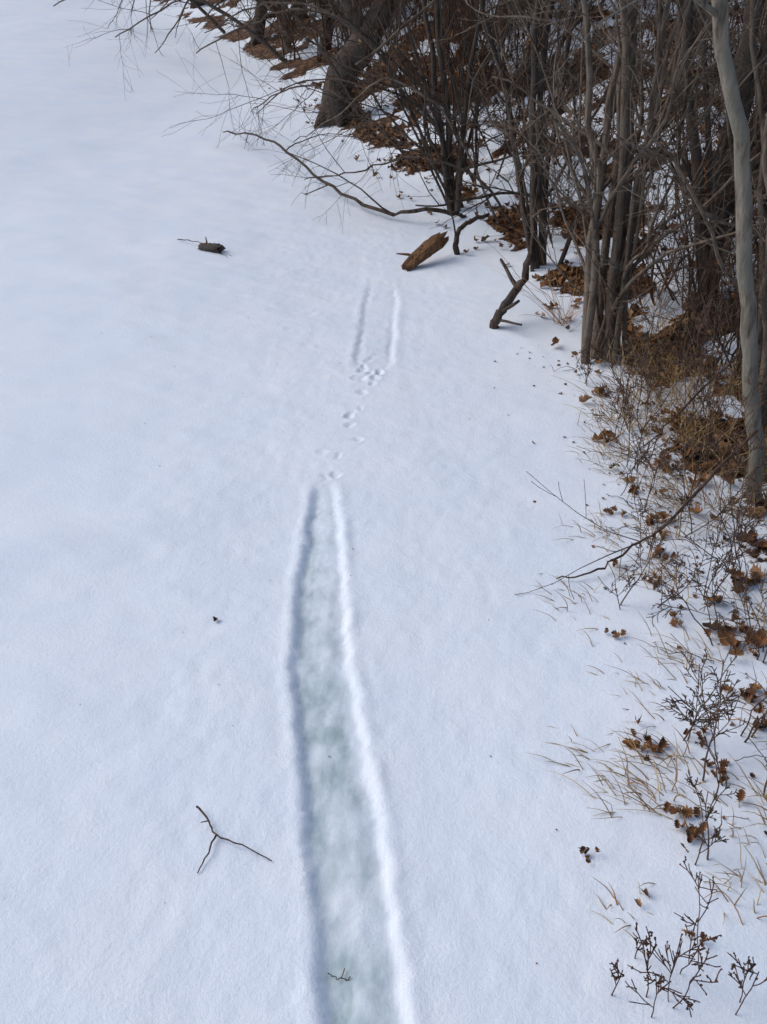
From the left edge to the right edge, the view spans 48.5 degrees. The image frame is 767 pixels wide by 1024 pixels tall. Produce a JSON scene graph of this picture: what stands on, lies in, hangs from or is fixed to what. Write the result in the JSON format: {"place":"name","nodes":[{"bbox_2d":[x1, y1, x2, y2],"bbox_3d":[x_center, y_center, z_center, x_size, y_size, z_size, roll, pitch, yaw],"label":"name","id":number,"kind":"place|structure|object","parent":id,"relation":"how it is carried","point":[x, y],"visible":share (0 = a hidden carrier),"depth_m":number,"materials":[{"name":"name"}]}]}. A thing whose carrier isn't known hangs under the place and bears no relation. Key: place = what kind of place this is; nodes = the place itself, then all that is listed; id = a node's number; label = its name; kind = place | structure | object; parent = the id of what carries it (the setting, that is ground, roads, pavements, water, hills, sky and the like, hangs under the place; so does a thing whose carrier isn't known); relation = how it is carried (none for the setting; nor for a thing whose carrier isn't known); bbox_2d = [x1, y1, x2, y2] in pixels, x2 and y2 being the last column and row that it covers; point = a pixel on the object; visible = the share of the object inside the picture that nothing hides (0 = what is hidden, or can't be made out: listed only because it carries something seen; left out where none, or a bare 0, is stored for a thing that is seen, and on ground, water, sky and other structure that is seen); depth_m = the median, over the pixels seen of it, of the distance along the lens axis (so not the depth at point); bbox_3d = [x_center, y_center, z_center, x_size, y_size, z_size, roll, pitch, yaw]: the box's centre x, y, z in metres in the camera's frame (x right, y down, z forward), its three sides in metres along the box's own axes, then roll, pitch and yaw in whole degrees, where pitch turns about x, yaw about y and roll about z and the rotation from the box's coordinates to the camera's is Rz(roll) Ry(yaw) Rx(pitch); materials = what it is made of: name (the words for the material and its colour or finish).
{"place":"outdoors","nodes":[
{"label":"outdoors","id":0,"kind":"place"},
{"bbox_2d":[0,0,766,1023],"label":"snow ground","id":1,"kind":"structure","parent":0,"point":[160,374],"depth_m":3.01,"materials":[{"name":"white snow"}]},
{"bbox_2d":[53,0,225,33],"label":"arching dead branch","id":2,"kind":"object","parent":1,"relation":"on","point":[205,13],"visible":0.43,"depth_m":13.89,"materials":[{"name":"wood"}]},
{"bbox_2d":[117,0,285,63],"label":"arching dead branch","id":3,"kind":"object","parent":1,"relation":"on","point":[259,39],"visible":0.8,"depth_m":11.34,"materials":[{"name":"wood"}]},
{"bbox_2d":[198,237,225,252],"bbox_3d":[-1.181,-1.817,5.826,0.211,0.100,0.090,16,32,27],"label":"bark chunk","id":4,"kind":"object","parent":1,"relation":"on","point":[213,247],"visible":1,"depth_m":5.81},
{"bbox_2d":[66,0,364,122],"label":"arching dead branch","id":5,"kind":"object","parent":1,"relation":"on","point":[314,37],"visible":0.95,"depth_m":8.95,"materials":[{"name":"wood"}]},
{"bbox_2d":[196,806,271,872],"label":"fallen twig","id":6,"kind":"object","parent":1,"relation":"on","point":[207,820],"visible":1,"depth_m":1.94,"materials":[{"name":"wood"}]},
{"bbox_2d":[146,0,337,55],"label":"bare tree","id":7,"kind":"object","parent":1,"relation":"on","point":[286,46],"visible":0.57,"depth_m":12.15,"materials":[{"name":"brown plant"}]},
{"bbox_2d":[248,0,275,45],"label":"bare tree","id":8,"kind":"object","parent":1,"relation":"on","point":[252,41],"visible":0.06,"depth_m":13.28,"materials":[{"name":"brown plant"}]},
{"bbox_2d":[160,0,419,172],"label":"arching dead branch","id":9,"kind":"object","parent":1,"relation":"on","point":[387,135],"visible":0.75,"depth_m":7.08,"materials":[{"name":"wood"}]},
{"bbox_2d":[161,0,428,153],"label":"arching dead branch","id":10,"kind":"object","parent":1,"relation":"on","point":[324,13],"visible":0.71,"depth_m":7.63,"materials":[{"name":"wood"}]},
{"bbox_2d":[161,0,462,194],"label":"arching dead branch","id":11,"kind":"object","parent":1,"relation":"on","point":[404,133],"visible":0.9,"depth_m":6.48,"materials":[{"name":"wood"}]},
{"bbox_2d":[196,0,450,200],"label":"arching dead branch","id":12,"kind":"object","parent":1,"relation":"on","point":[391,74],"visible":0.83,"depth_m":6.18,"materials":[{"name":"wood"}]},
{"bbox_2d":[151,0,514,53],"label":"distant trees","id":13,"kind":"object","parent":1,"relation":"on","point":[329,22],"visible":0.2,"depth_m":11.75,"materials":[{"name":"brown plant"}]},
{"bbox_2d":[223,108,466,217],"bbox_3d":[-0.606,-2.969,7.703,1.731,1.171,3.583,-6,29,-11],"label":"arching dead branch","id":14,"kind":"object","parent":1,"relation":"on","point":[388,212],"visible":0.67,"depth_m":6.54,"materials":[{"name":"wood"}]},
{"bbox_2d":[314,0,398,128],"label":"leaning tree","id":15,"kind":"object","parent":1,"relation":"on","point":[356,50],"visible":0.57,"depth_m":8.69,"materials":[{"name":"brown plant"}]},
{"bbox_2d":[245,272,483,1023],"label":"otter slide track","id":16,"kind":"structure","parent":1,"relation":"on","point":[351,877],"depth_m":2.21,"materials":[{"name":"snow"}]},
{"bbox_2d":[251,63,514,232],"bbox_3d":[-0.166,-2.420,5.929,2.070,1.246,0.826,19,33,31],"label":"arching dead branch","id":17,"kind":"object","parent":1,"relation":"on","point":[478,179],"visible":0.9,"depth_m":5.79,"materials":[{"name":"wood"}]},
{"bbox_2d":[228,0,538,222],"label":"arching dead branch","id":18,"kind":"object","parent":1,"relation":"on","point":[450,124],"visible":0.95,"depth_m":5.79,"materials":[{"name":"wood"}]},
{"bbox_2d":[48,169,766,963],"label":"leaf debris","id":19,"kind":"object","parent":1,"relation":"on","point":[654,535],"visible":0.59,"depth_m":3.17,"materials":[{"name":"plant"}]},
{"bbox_2d":[396,231,448,270],"bbox_3d":[0.266,-1.720,5.623,0.390,0.232,0.140,-16,32,-28],"label":"broken log","id":20,"kind":"object","parent":1,"relation":"on","point":[428,248],"visible":0.99,"depth_m":5.59,"materials":[{"name":"brown wood"}]},
{"bbox_2d":[249,0,616,211],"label":"multi stem shrub","id":21,"kind":"object","parent":1,"relation":"on","point":[437,123],"visible":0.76,"depth_m":6.13,"materials":[{"name":"brown plant"}]},
{"bbox_2d":[449,206,489,254],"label":"broken branch","id":22,"kind":"object","parent":1,"relation":"on","point":[457,233],"visible":0.92,"depth_m":5.75,"materials":[{"name":"brown plant"}]},
{"bbox_2d":[209,0,766,385],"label":"shrub thicket","id":23,"kind":"object","parent":1,"relation":"on","point":[458,61],"visible":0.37,"depth_m":6.30,"materials":[{"name":"brown plant"}]},
{"bbox_2d":[332,0,766,298],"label":"withered shrub leaves","id":24,"kind":"object","parent":23,"relation":"attached to","point":[431,9],"visible":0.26,"depth_m":5.91,"materials":[{"name":"brown plant"}]},
{"bbox_2d":[489,252,533,328],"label":"broken branch","id":25,"kind":"object","parent":1,"relation":"on","point":[507,303],"visible":0.95,"depth_m":4.74,"materials":[{"name":"brown plant"}]},
{"bbox_2d":[355,0,669,271],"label":"multi stem shrub","id":26,"kind":"object","parent":1,"relation":"on","point":[538,190],"visible":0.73,"depth_m":5.05,"materials":[{"name":"brown plant"}]},
{"bbox_2d":[268,2,766,728],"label":"leaf litter","id":27,"kind":"object","parent":1,"relation":"on","point":[564,266],"visible":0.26,"depth_m":4.69,"materials":[{"name":"plant"}]},
{"bbox_2d":[355,0,729,89],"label":"bare tree","id":28,"kind":"object","parent":1,"relation":"on","point":[426,7],"visible":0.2,"depth_m":6.21,"materials":[{"name":"brown plant"}]},
{"bbox_2d":[387,0,707,97],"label":"bare tree","id":29,"kind":"object","parent":1,"relation":"on","point":[528,68],"visible":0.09,"depth_m":8.10,"materials":[{"name":"brown plant"}]},
{"bbox_2d":[481,238,648,329],"bbox_3d":[1.009,-1.291,4.758,1.008,0.499,0.896,0,28,0],"label":"clump","id":30,"kind":"object","parent":1,"relation":"on","point":[566,318],"visible":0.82,"depth_m":4.76,"materials":[{"name":"plant"}]},
{"bbox_2d":[531,573,610,646],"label":"dry grass clump","id":31,"kind":"object","parent":1,"relation":"on","point":[571,600],"visible":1,"depth_m":2.75,"materials":[{"name":"plant"}]},
{"bbox_2d":[530,724,634,781],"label":"dry grass clump","id":32,"kind":"object","parent":1,"relation":"on","point":[581,750],"visible":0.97,"depth_m":2.16,"materials":[{"name":"plant"}]},
{"bbox_2d":[575,340,594,385],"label":"bare sapling","id":33,"kind":"object","parent":1,"relation":"on","point":[583,366],"visible":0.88,"depth_m":4.13,"materials":[{"name":"brown plant"}]},
{"bbox_2d":[555,501,624,552],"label":"dry grass clump","id":34,"kind":"object","parent":1,"relation":"on","point":[598,528],"visible":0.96,"depth_m":3.10,"materials":[{"name":"plant"}]},
{"bbox_2d":[416,0,766,364],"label":"multi stem shrub","id":35,"kind":"object","parent":1,"relation":"on","point":[596,303],"visible":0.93,"depth_m":3.95,"materials":[{"name":"brown plant"}]},
{"bbox_2d":[579,328,635,411],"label":"bare sapling","id":36,"kind":"object","parent":1,"relation":"on","point":[619,364],"visible":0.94,"depth_m":3.82,"materials":[{"name":"brown plant"}]},
{"bbox_2d":[565,422,656,475],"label":"dry grass clump","id":37,"kind":"object","parent":1,"relation":"on","point":[606,445],"visible":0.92,"depth_m":3.60,"materials":[{"name":"plant"}]},
{"bbox_2d":[559,379,668,441],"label":"dry grass clump","id":38,"kind":"object","parent":1,"relation":"on","point":[606,418],"visible":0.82,"depth_m":3.84,"materials":[{"name":"plant"}]},
{"bbox_2d":[609,959,623,995],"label":"dried spirea stalk","id":39,"kind":"object","parent":1,"relation":"on","point":[615,967],"visible":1,"depth_m":1.60,"materials":[{"name":"brown plant"}]},
{"bbox_2d":[588,877,654,941],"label":"dry grass clump","id":40,"kind":"object","parent":1,"relation":"on","point":[614,896],"visible":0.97,"depth_m":1.80,"materials":[{"name":"plant"}]},
{"bbox_2d":[543,729,702,819],"bbox_3d":[0.580,0.632,2.050,0.335,0.144,0.309,-18,33,-31],"label":"dry grass clump","id":41,"kind":"object","parent":1,"relation":"on","point":[635,792],"visible":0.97,"depth_m":2.06,"materials":[{"name":"plant"}]},
{"bbox_2d":[607,372,642,436],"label":"bare sapling","id":42,"kind":"object","parent":1,"relation":"on","point":[626,393],"visible":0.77,"depth_m":3.72,"materials":[{"name":"brown plant"}]},
{"bbox_2d":[554,343,707,420],"bbox_3d":[1.179,-0.614,3.988,0.745,0.264,0.577,0,28,0],"label":"dry grass clump","id":43,"kind":"object","parent":1,"relation":"on","point":[637,398],"visible":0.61,"depth_m":4.00,"materials":[{"name":"plant"}]},
{"bbox_2d":[598,542,667,609],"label":"bare sapling","id":44,"kind":"object","parent":1,"relation":"on","point":[634,571],"visible":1,"depth_m":2.69,"materials":[{"name":"brown plant"}]},
{"bbox_2d":[593,355,677,470],"bbox_3d":[1.013,-0.345,3.362,0.349,0.469,0.558,0,28,0],"label":"bare sapling","id":45,"kind":"object","parent":1,"relation":"on","point":[635,418],"visible":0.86,"depth_m":3.42,"materials":[{"name":"brown plant"}]},
{"bbox_2d":[601,425,669,507],"bbox_3d":[0.962,-0.164,3.159,0.324,0.385,0.219,-21,34,-34],"label":"bare sapling","id":46,"kind":"object","parent":1,"relation":"on","point":[642,452],"visible":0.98,"depth_m":3.12,"materials":[{"name":"brown plant"}]},
{"bbox_2d":[578,320,700,381],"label":"dry grass clump","id":47,"kind":"object","parent":1,"relation":"on","point":[622,362],"visible":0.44,"depth_m":4.32,"materials":[{"name":"plant"}]},
{"bbox_2d":[585,651,694,734],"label":"dry grass clump","id":48,"kind":"object","parent":1,"relation":"on","point":[637,698],"visible":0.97,"depth_m":2.38,"materials":[{"name":"plant"}]},
{"bbox_2d":[515,419,766,598],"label":"dead branch","id":49,"kind":"object","parent":1,"relation":"on","point":[710,477],"visible":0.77,"depth_m":3.00,"materials":[{"name":"wood"}]},
{"bbox_2d":[594,243,691,385],"bbox_3d":[1.203,-0.893,3.979,0.391,0.705,0.582,0,28,0],"label":"bare sapling","id":50,"kind":"object","parent":1,"relation":"on","point":[646,287],"visible":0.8,"depth_m":4.03,"materials":[{"name":"brown plant"}]},
{"bbox_2d":[523,0,766,315],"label":"multi stem shrub","id":51,"kind":"object","parent":1,"relation":"on","point":[749,91],"visible":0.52,"depth_m":4.47,"materials":[{"name":"brown plant"}]},
{"bbox_2d":[622,712,669,760],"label":"dead leaf clump","id":52,"kind":"object","parent":1,"relation":"on","point":[661,745],"visible":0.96,"depth_m":2.20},
{"bbox_2d":[602,519,702,600],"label":"dry grass clump","id":53,"kind":"object","parent":1,"relation":"on","point":[658,569],"visible":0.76,"depth_m":2.87,"materials":[{"name":"plant"}]},
{"bbox_2d":[547,26,766,421],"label":"young tree","id":54,"kind":"object","parent":1,"relation":"on","point":[762,303],"visible":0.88,"depth_m":3.18,"materials":[{"name":"brown plant"}]},
{"bbox_2d":[549,0,765,505],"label":"young tree","id":55,"kind":"object","parent":1,"relation":"on","point":[717,10],"visible":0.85,"depth_m":2.78,"materials":[{"name":"grey plant"}]},
{"bbox_2d":[551,0,766,385],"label":"multi stem shrub","id":56,"kind":"object","parent":1,"relation":"on","point":[758,93],"visible":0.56,"depth_m":3.58,"materials":[{"name":"brown plant"}]},
{"bbox_2d":[629,492,694,558],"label":"bare sapling","id":57,"kind":"object","parent":1,"relation":"on","point":[657,522],"visible":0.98,"depth_m":2.85,"materials":[{"name":"brown plant"}]},
{"bbox_2d":[615,731,708,792],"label":"dry grass clump","id":58,"kind":"object","parent":1,"relation":"on","point":[676,755],"visible":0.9,"depth_m":2.16,"materials":[{"name":"plant"}]},
{"bbox_2d":[625,922,699,1017],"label":"dried spirea stalk","id":59,"kind":"object","parent":1,"relation":"on","point":[660,980],"visible":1,"depth_m":1.56,"materials":[{"name":"brown plant"}]},
{"bbox_2d":[604,611,725,690],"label":"dry grass clump","id":60,"kind":"object","parent":1,"relation":"on","point":[680,652],"visible":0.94,"depth_m":2.50,"materials":[{"name":"plant"}]},
{"bbox_2d":[612,475,719,549],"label":"dry grass clump","id":61,"kind":"object","parent":1,"relation":"on","point":[635,518],"visible":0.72,"depth_m":3.11,"materials":[{"name":"plant"}]},
{"bbox_2d":[621,279,711,352],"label":"dry grass clump","id":62,"kind":"object","parent":1,"relation":"on","point":[663,322],"visible":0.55,"depth_m":4.64,"materials":[{"name":"plant"}]},
{"bbox_2d":[608,286,728,432],"bbox_3d":[1.142,-0.619,3.646,0.464,0.622,0.408,24,36,38],"label":"bare sapling","id":63,"kind":"object","parent":1,"relation":"on","point":[649,375],"visible":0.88,"depth_m":3.63,"materials":[{"name":"brown plant"}]},
{"bbox_2d":[653,456,684,474],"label":"dead leaf clump","id":64,"kind":"object","parent":1,"relation":"on","point":[655,463],"visible":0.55,"depth_m":3.51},
{"bbox_2d":[589,448,759,535],"bbox_3d":[1.073,-0.138,3.306,0.420,0.226,0.654,-12,30,-22],"label":"dry grass clump","id":65,"kind":"object","parent":1,"relation":"on","point":[674,493],"visible":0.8,"depth_m":3.29,"materials":[{"name":"plant"}]},
{"bbox_2d":[628,926,722,1016],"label":"dried spirea stalk","id":66,"kind":"object","parent":1,"relation":"on","point":[662,960],"visible":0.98,"depth_m":1.59,"materials":[{"name":"brown plant"}]},
{"bbox_2d":[611,349,741,495],"bbox_3d":[1.145,-0.346,3.298,0.519,0.544,0.264,0,28,0],"label":"dead branch","id":67,"kind":"object","parent":1,"relation":"on","point":[700,390],"visible":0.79,"depth_m":3.30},
{"bbox_2d":[612,382,745,468],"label":"dry grass clump","id":68,"kind":"object","parent":1,"relation":"on","point":[689,435],"visible":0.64,"depth_m":3.66,"materials":[{"name":"plant"}]},
{"bbox_2d":[653,550,705,609],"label":"bare sapling","id":69,"kind":"object","parent":1,"relation":"on","point":[682,586],"visible":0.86,"depth_m":2.67,"materials":[{"name":"brown plant"}]},
{"bbox_2d":[603,325,758,412],"bbox_3d":[1.394,-0.688,4.019,0.733,0.362,0.660,-8,29,-14],"label":"dry grass clump","id":70,"kind":"object","parent":1,"relation":"on","point":[674,382],"visible":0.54,"depth_m":4.06,"materials":[{"name":"plant"}]},
{"bbox_2d":[663,801,708,851],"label":"dead leaf clump","id":71,"kind":"object","parent":1,"relation":"on","point":[691,812],"visible":0.92,"depth_m":1.99,"materials":[{"name":"plant"}]},
{"bbox_2d":[646,519,728,645],"bbox_3d":[0.895,0.234,2.489,0.274,0.391,0.175,0,28,0],"label":"bare sapling","id":72,"kind":"object","parent":1,"relation":"on","point":[680,607],"visible":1,"depth_m":2.48,"materials":[{"name":"brown plant"}]},
{"bbox_2d":[674,856,721,973],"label":"dried spirea stalk","id":73,"kind":"object","parent":1,"relation":"on","point":[713,939],"visible":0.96,"depth_m":1.65,"materials":[{"name":"brown plant"}]},
{"bbox_2d":[639,191,758,378],"bbox_3d":[1.533,-1.005,3.963,0.696,0.883,0.639,0,28,0],"label":"bare sapling","id":74,"kind":"object","parent":1,"relation":"on","point":[706,263],"visible":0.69,"depth_m":3.95,"materials":[{"name":"brown plant"}]},
{"bbox_2d":[657,272,744,437],"bbox_3d":[1.315,-0.600,3.540,0.268,0.691,0.699,2,28,3],"label":"bare sapling","id":75,"kind":"object","parent":1,"relation":"on","point":[699,327],"visible":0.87,"depth_m":3.63,"materials":[{"name":"brown plant"}]},
{"bbox_2d":[678,683,729,740],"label":"bare sapling","id":76,"kind":"object","parent":1,"relation":"on","point":[691,712],"visible":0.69,"depth_m":2.15,"materials":[{"name":"brown plant"}]},
{"bbox_2d":[657,329,759,426],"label":"dry grass clump","id":77,"kind":"object","parent":1,"relation":"on","point":[740,401],"visible":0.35,"depth_m":3.93,"materials":[{"name":"plant"}]},
{"bbox_2d":[652,438,766,546],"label":"bare sapling","id":78,"kind":"object","parent":1,"relation":"on","point":[685,493],"visible":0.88,"depth_m":3.05,"materials":[{"name":"brown plant"}]},
{"bbox_2d":[685,770,736,865],"bbox_3d":[0.716,0.686,1.876,0.113,0.218,0.112,0,28,0],"label":"bare sapling","id":79,"kind":"object","parent":1,"relation":"on","point":[707,814],"visible":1,"depth_m":1.87,"materials":[{"name":"brown plant"}]},
{"bbox_2d":[662,615,766,794],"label":"stalk","id":80,"kind":"object","parent":1,"relation":"on","point":[674,705],"visible":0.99,"depth_m":1.96,"materials":[{"name":"brown plant"}]},
{"bbox_2d":[663,292,766,465],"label":"bare sapling","id":81,"kind":"object","parent":1,"relation":"on","point":[703,380],"visible":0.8,"depth_m":3.36,"materials":[{"name":"brown plant"}]},
{"bbox_2d":[666,400,766,568],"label":"bare sapling","id":82,"kind":"object","parent":1,"relation":"on","point":[729,474],"visible":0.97,"depth_m":2.73,"materials":[{"name":"brown plant"}]},
{"bbox_2d":[666,407,766,493],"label":"dry grass clump","id":83,"kind":"object","parent":1,"relation":"on","point":[730,459],"visible":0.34,"depth_m":3.45,"materials":[{"name":"plant"}]},
{"bbox_2d":[669,208,765,416],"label":"bare sapling","id":84,"kind":"object","parent":1,"relation":"on","point":[716,361],"visible":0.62,"depth_m":3.69,"materials":[{"name":"brown plant"}]},
{"bbox_2d":[668,779,766,857],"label":"dry grass clump","id":85,"kind":"object","parent":1,"relation":"on","point":[732,835],"visible":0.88,"depth_m":1.98,"materials":[{"name":"plant"}]},
{"bbox_2d":[672,350,766,494],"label":"bare sapling","id":86,"kind":"object","parent":1,"relation":"on","point":[717,401],"visible":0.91,"depth_m":3.21,"materials":[{"name":"brown plant"}]},
{"bbox_2d":[679,459,766,536],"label":"dry grass clump","id":87,"kind":"object","parent":1,"relation":"on","point":[718,503],"visible":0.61,"depth_m":3.17,"materials":[{"name":"plant"}]},
{"bbox_2d":[700,758,754,800],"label":"dead leaf clump","id":88,"kind":"object","parent":1,"relation":"on","point":[740,795],"visible":0.92,"depth_m":2.12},
{"bbox_2d":[693,510,766,662],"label":"bare sapling","id":89,"kind":"object","parent":1,"relation":"on","point":[739,569],"visible":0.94,"depth_m":2.49,"materials":[{"name":"brown plant"}]},
{"bbox_2d":[694,477,766,600],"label":"bare sapling","id":90,"kind":"object","parent":1,"relation":"on","point":[750,533],"visible":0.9,"depth_m":2.71,"materials":[{"name":"brown plant"}]},
{"bbox_2d":[698,829,766,925],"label":"dry grass clump","id":91,"kind":"object","parent":1,"relation":"on","point":[741,879],"visible":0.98,"depth_m":1.84,"materials":[{"name":"plant"}]},
{"bbox_2d":[700,582,766,652],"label":"dry grass clump","id":92,"kind":"object","parent":1,"relation":"on","point":[759,618],"visible":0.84,"depth_m":2.63,"materials":[{"name":"plant"}]},
{"bbox_2d":[704,612,766,648],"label":"dead leaf clump","id":93,"kind":"object","parent":1,"relation":"on","point":[742,628],"visible":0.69,"depth_m":2.57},
{"bbox_2d":[705,692,766,742],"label":"bare sapling","id":94,"kind":"object","parent":1,"relation":"on","point":[762,717],"visible":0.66,"depth_m":2.17,"materials":[{"name":"brown plant"}]},
{"bbox_2d":[708,261,766,398],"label":"bare sapling","id":95,"kind":"object","parent":1,"relation":"on","point":[757,273],"visible":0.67,"depth_m":3.37,"materials":[{"name":"brown plant"}]},
{"bbox_2d":[714,663,766,753],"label":"dry grass clump","id":96,"kind":"object","parent":1,"relation":"on","point":[752,705],"visible":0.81,"depth_m":2.29,"materials":[{"name":"plant"}]},
{"bbox_2d":[721,683,766,702],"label":"dead leaf clump","id":97,"kind":"object","parent":1,"relation":"on","point":[746,694],"visible":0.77,"depth_m":2.36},
{"bbox_2d":[725,752,766,819],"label":"dry grass clump","id":98,"kind":"object","parent":1,"relation":"on","point":[760,795],"visible":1,"depth_m":2.04,"materials":[{"name":"plant"}]},
{"bbox_2d":[730,565,763,593],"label":"dead leaf clump","id":99,"kind":"object","parent":1,"relation":"on","point":[741,575],"visible":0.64,"depth_m":2.83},
{"bbox_2d":[727,952,766,1014],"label":"dried spirea stalk","id":100,"kind":"object","parent":1,"relation":"on","point":[739,982],"visible":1,"depth_m":1.58,"materials":[{"name":"brown plant"}]},
{"bbox_2d":[748,530,766,552],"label":"dead leaf clump","id":101,"kind":"object","parent":1,"relation":"on","point":[763,547],"visible":0.6,"depth_m":3.01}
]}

